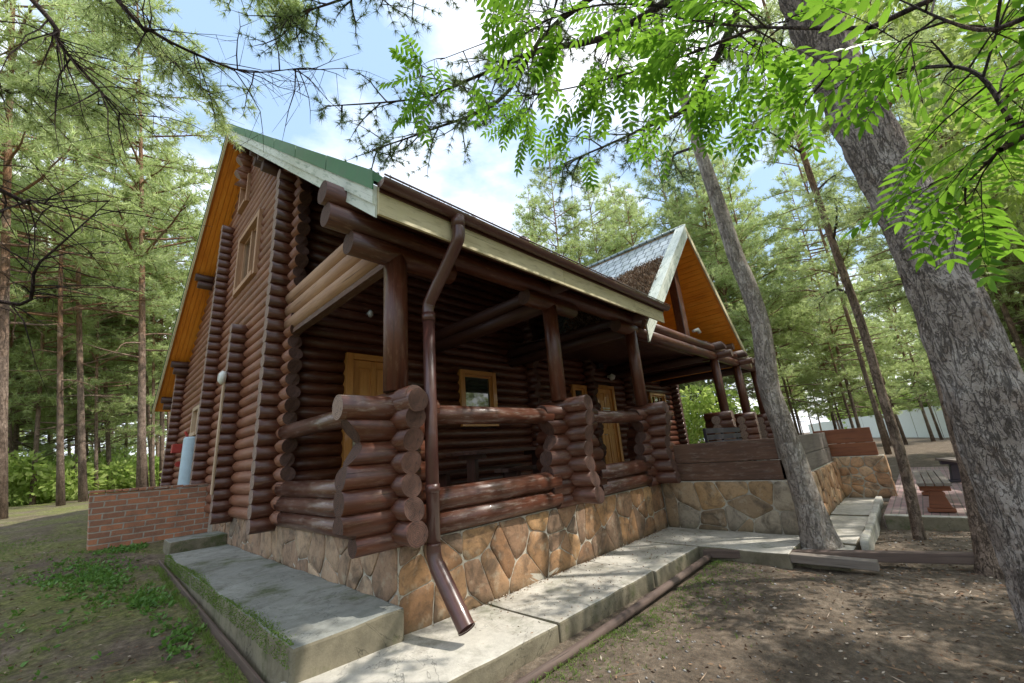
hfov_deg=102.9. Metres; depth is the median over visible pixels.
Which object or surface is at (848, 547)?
path
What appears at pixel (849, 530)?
path
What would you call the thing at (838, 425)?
pine tree
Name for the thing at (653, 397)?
window
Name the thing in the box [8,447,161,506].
undergrowth
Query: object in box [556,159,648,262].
pine tree
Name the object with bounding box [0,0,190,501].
pine tree
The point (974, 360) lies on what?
pine
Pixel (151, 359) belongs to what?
pine tree
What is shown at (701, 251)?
pine tree
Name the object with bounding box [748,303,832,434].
pine tree
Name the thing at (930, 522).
kerb
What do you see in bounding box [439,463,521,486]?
porch bench
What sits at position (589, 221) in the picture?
pine tree
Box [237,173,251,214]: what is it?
window
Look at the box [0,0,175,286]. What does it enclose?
pine tree
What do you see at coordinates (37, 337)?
pine tree
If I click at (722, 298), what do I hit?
pine tree
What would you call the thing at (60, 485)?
pine tree
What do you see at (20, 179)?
pine tree
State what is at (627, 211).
pine tree
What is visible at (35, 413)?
pine tree
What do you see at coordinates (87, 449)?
pine tree
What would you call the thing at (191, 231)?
pine tree
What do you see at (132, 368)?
pine tree
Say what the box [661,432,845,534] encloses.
terrace wall
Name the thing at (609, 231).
pine tree
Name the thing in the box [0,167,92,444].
pine tree
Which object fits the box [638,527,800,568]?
path
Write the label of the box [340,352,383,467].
door
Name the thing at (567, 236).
pine tree
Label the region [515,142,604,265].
pine tree
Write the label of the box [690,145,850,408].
pine tree
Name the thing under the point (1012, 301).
pine tree
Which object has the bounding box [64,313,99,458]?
pine tree
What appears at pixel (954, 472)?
park bench
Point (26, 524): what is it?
ground
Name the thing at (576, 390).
window
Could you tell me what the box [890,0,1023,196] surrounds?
pine tree
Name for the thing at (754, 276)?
pine tree
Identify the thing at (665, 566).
path
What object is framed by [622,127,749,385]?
pine tree
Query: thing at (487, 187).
sky
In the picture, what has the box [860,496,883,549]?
kerb
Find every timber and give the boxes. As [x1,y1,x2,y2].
[703,548,974,564]
[789,552,879,571]
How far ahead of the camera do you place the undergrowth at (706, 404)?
20.52 m
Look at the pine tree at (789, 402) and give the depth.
31.57 m
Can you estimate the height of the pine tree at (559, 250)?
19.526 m
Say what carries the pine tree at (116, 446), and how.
on the ground at (26, 524)
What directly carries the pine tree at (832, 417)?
on the ground at (26, 524)
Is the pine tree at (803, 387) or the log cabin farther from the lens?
the pine tree at (803, 387)
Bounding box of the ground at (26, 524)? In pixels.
[0,432,1023,682]
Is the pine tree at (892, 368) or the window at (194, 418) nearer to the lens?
the window at (194, 418)
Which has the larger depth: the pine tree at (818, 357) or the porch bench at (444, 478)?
the pine tree at (818, 357)
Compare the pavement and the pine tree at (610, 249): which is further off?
the pine tree at (610, 249)
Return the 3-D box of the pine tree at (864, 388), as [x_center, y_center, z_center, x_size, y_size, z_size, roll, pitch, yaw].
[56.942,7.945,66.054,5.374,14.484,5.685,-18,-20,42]
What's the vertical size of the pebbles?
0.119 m
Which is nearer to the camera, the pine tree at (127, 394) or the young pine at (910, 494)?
the young pine at (910, 494)
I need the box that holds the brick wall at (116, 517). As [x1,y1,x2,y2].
[86,483,209,550]
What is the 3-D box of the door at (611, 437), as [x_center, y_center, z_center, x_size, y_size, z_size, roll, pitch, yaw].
[3.092,2.719,13.087,0.180,2.620,1.090,-19,-21,42]
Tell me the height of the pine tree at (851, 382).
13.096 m
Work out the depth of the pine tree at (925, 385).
14.14 m
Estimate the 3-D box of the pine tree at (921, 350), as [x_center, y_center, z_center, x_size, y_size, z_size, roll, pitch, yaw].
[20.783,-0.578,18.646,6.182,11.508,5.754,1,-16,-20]
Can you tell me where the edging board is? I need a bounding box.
[158,560,264,682]
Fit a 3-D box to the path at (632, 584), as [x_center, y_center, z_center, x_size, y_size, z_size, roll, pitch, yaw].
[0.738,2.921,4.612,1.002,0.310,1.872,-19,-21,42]
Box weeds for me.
[0,541,207,680]
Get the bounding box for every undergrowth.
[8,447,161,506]
[679,382,759,443]
[825,389,940,428]
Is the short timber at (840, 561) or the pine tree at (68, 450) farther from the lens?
the pine tree at (68, 450)
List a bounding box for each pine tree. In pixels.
[0,0,155,519]
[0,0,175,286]
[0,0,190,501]
[0,33,183,505]
[0,127,65,437]
[0,141,118,504]
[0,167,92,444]
[8,205,167,480]
[8,232,102,505]
[9,161,182,489]
[9,250,73,432]
[9,333,55,453]
[9,337,35,414]
[10,230,157,456]
[11,224,40,332]
[12,132,71,458]
[12,336,71,460]
[13,0,224,490]
[13,254,101,448]
[15,210,68,442]
[19,229,172,448]
[19,234,91,447]
[22,182,168,488]
[25,226,88,441]
[27,178,189,486]
[35,126,203,485]
[35,256,149,466]
[46,373,147,471]
[63,101,197,486]
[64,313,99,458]
[71,286,166,456]
[88,156,194,489]
[90,211,191,440]
[115,236,182,456]
[511,188,575,257]
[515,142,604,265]
[521,210,565,253]
[553,202,604,266]
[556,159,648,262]
[582,200,633,264]
[582,212,607,265]
[592,170,654,252]
[596,181,664,259]
[612,192,650,242]
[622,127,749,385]
[651,122,800,351]
[654,180,781,411]
[656,209,753,414]
[661,202,748,404]
[670,192,765,390]
[673,173,768,410]
[688,155,814,391]
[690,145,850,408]
[704,202,789,386]
[711,285,811,410]
[724,184,819,434]
[731,332,828,414]
[737,0,1023,283]
[748,85,898,454]
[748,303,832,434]
[756,164,908,427]
[767,207,854,443]
[778,295,842,430]
[780,309,840,428]
[783,260,911,442]
[784,351,813,431]
[785,293,893,428]
[806,189,911,444]
[816,260,932,445]
[819,354,863,416]
[824,344,865,419]
[838,1,1023,365]
[845,248,935,441]
[845,370,873,411]
[847,10,1023,363]
[859,233,943,439]
[863,249,943,436]
[871,363,910,410]
[876,78,1018,310]
[888,36,1023,274]
[889,146,1023,406]
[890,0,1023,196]
[891,0,1023,214]
[899,302,1021,411]
[931,126,1023,394]
[946,177,1023,369]
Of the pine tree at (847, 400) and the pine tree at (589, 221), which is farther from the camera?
the pine tree at (847, 400)
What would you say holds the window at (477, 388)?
in the log cabin
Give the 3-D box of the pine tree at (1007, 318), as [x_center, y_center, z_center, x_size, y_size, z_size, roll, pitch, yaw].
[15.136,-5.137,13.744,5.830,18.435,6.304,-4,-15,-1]
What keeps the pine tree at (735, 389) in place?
on the ground at (26, 524)
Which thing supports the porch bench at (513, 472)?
on the log cabin
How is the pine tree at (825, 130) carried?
on the ground at (26, 524)
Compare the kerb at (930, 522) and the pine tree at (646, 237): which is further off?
the pine tree at (646, 237)
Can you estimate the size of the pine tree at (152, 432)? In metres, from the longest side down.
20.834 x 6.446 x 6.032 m
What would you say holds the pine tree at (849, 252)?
on the ground at (26, 524)
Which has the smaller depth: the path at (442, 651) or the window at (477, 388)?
the path at (442, 651)
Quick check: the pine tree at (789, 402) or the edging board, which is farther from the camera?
the pine tree at (789, 402)
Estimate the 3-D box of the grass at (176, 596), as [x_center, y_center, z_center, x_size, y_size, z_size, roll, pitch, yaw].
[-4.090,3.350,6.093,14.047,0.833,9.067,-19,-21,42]
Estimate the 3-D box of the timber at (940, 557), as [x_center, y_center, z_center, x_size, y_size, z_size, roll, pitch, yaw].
[4.006,2.714,5.194,2.903,0.150,0.154,-13,-17,27]
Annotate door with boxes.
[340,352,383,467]
[596,385,623,463]
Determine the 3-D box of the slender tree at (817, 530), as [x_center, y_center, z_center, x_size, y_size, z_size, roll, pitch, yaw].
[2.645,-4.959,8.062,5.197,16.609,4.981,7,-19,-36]
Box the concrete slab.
[165,544,403,682]
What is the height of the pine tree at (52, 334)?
21.216 m
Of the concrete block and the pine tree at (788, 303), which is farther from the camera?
the pine tree at (788, 303)
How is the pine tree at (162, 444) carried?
on the ground at (26, 524)
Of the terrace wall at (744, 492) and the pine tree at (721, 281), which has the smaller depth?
the terrace wall at (744, 492)
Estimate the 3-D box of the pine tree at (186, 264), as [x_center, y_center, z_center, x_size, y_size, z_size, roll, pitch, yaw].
[-22.416,-3.696,24.215,7.197,25.733,7.692,-8,-10,-17]
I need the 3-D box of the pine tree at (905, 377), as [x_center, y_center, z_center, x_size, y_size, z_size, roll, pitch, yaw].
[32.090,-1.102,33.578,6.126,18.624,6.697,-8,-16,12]
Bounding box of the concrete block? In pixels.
[163,531,227,554]
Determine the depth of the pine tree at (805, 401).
60.26 m
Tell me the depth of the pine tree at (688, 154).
30.78 m
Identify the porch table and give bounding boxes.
[446,447,540,482]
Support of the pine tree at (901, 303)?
on the ground at (26, 524)
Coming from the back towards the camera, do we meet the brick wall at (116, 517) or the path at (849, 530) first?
the brick wall at (116, 517)
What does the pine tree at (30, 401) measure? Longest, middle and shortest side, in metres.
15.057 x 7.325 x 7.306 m
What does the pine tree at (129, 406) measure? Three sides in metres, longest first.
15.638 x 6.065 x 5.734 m
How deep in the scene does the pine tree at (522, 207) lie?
38.10 m
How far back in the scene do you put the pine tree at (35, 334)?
28.20 m
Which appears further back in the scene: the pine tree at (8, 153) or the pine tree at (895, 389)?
the pine tree at (895, 389)
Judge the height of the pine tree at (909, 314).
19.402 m
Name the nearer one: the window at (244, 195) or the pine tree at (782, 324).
the window at (244, 195)
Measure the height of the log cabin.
10.641 m
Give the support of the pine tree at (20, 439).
on the ground at (26, 524)
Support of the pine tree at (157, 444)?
on the ground at (26, 524)
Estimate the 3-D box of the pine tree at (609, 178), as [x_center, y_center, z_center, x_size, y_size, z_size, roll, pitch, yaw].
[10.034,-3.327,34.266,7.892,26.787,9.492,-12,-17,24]
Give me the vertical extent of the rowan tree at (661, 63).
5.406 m
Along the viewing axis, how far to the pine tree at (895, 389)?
59.34 m
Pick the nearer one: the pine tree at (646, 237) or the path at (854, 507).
the path at (854, 507)
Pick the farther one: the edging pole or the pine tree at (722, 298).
the pine tree at (722, 298)
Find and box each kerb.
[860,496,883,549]
[884,514,969,530]
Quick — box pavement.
[883,466,966,526]
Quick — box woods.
[19,260,1016,461]
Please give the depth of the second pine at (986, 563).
4.70 m
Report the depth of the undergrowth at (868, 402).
59.03 m
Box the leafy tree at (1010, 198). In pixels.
[844,0,1023,290]
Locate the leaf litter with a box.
[0,528,1023,682]
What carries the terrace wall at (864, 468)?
on the ground at (26, 524)
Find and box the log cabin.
[152,123,773,635]
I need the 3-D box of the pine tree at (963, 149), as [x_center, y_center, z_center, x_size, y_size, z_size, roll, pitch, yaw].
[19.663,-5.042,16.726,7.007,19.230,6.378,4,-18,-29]
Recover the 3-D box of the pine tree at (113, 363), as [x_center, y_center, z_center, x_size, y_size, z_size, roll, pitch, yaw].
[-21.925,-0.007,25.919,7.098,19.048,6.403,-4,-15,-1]
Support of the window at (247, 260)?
in the log cabin
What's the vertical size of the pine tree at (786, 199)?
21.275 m
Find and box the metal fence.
[808,405,948,437]
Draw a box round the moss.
[164,555,295,669]
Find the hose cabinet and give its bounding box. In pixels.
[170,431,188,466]
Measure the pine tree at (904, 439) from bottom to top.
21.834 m
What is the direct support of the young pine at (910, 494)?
on the ground at (26, 524)
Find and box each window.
[189,405,198,436]
[232,209,264,298]
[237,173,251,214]
[457,369,498,426]
[569,384,587,396]
[647,392,665,402]
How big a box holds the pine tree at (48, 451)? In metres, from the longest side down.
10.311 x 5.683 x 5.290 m
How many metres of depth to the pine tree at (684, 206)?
29.90 m
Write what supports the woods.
on the ground at (26, 524)
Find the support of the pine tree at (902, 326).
on the ground at (26, 524)
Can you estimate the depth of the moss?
3.97 m
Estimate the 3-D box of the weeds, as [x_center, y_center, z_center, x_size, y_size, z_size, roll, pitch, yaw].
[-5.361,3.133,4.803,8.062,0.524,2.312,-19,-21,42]
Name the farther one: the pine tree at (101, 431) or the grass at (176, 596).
the pine tree at (101, 431)
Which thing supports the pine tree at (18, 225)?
on the ground at (26, 524)
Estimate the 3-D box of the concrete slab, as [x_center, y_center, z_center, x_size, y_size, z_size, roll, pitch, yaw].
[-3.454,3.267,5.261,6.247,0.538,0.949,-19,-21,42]
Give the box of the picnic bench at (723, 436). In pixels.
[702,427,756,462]
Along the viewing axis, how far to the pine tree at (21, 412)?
22.42 m
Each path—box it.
[281,604,558,682]
[486,561,654,642]
[589,541,699,586]
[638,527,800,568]
[796,545,856,570]
[830,498,874,516]
[830,515,867,549]
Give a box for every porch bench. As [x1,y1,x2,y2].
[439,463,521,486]
[494,465,536,477]
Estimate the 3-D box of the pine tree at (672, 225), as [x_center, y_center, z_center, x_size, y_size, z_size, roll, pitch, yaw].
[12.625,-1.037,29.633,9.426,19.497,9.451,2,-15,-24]
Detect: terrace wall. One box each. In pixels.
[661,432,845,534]
[813,427,897,500]
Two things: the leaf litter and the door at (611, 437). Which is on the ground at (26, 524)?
the leaf litter
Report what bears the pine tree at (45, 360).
on the ground at (26, 524)
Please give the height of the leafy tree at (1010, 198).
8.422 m
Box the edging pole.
[514,553,711,682]
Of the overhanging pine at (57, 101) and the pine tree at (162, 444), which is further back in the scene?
the pine tree at (162, 444)
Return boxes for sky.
[0,0,1022,457]
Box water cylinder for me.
[177,436,194,487]
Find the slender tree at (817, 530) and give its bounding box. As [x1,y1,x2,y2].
[512,0,844,549]
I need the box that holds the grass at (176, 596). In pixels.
[0,529,844,682]
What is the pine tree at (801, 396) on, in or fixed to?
on the ground at (26, 524)
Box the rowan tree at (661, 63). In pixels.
[377,0,1023,293]
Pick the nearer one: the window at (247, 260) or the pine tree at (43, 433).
the window at (247, 260)
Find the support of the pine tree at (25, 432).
on the ground at (26, 524)
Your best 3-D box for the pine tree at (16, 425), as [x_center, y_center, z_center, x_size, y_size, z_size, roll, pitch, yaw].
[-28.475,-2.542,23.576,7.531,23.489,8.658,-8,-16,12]
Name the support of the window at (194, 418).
in the log cabin
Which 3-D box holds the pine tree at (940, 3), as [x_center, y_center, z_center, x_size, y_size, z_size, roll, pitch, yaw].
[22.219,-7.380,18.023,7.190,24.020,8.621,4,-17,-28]
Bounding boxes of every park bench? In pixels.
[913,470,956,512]
[935,457,960,481]
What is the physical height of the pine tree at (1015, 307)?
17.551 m
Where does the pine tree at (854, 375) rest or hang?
on the ground at (26, 524)
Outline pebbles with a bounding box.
[599,531,1022,682]
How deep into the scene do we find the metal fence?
40.78 m
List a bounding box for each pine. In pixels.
[0,0,388,395]
[222,0,1023,637]
[713,0,926,539]
[724,0,1003,579]

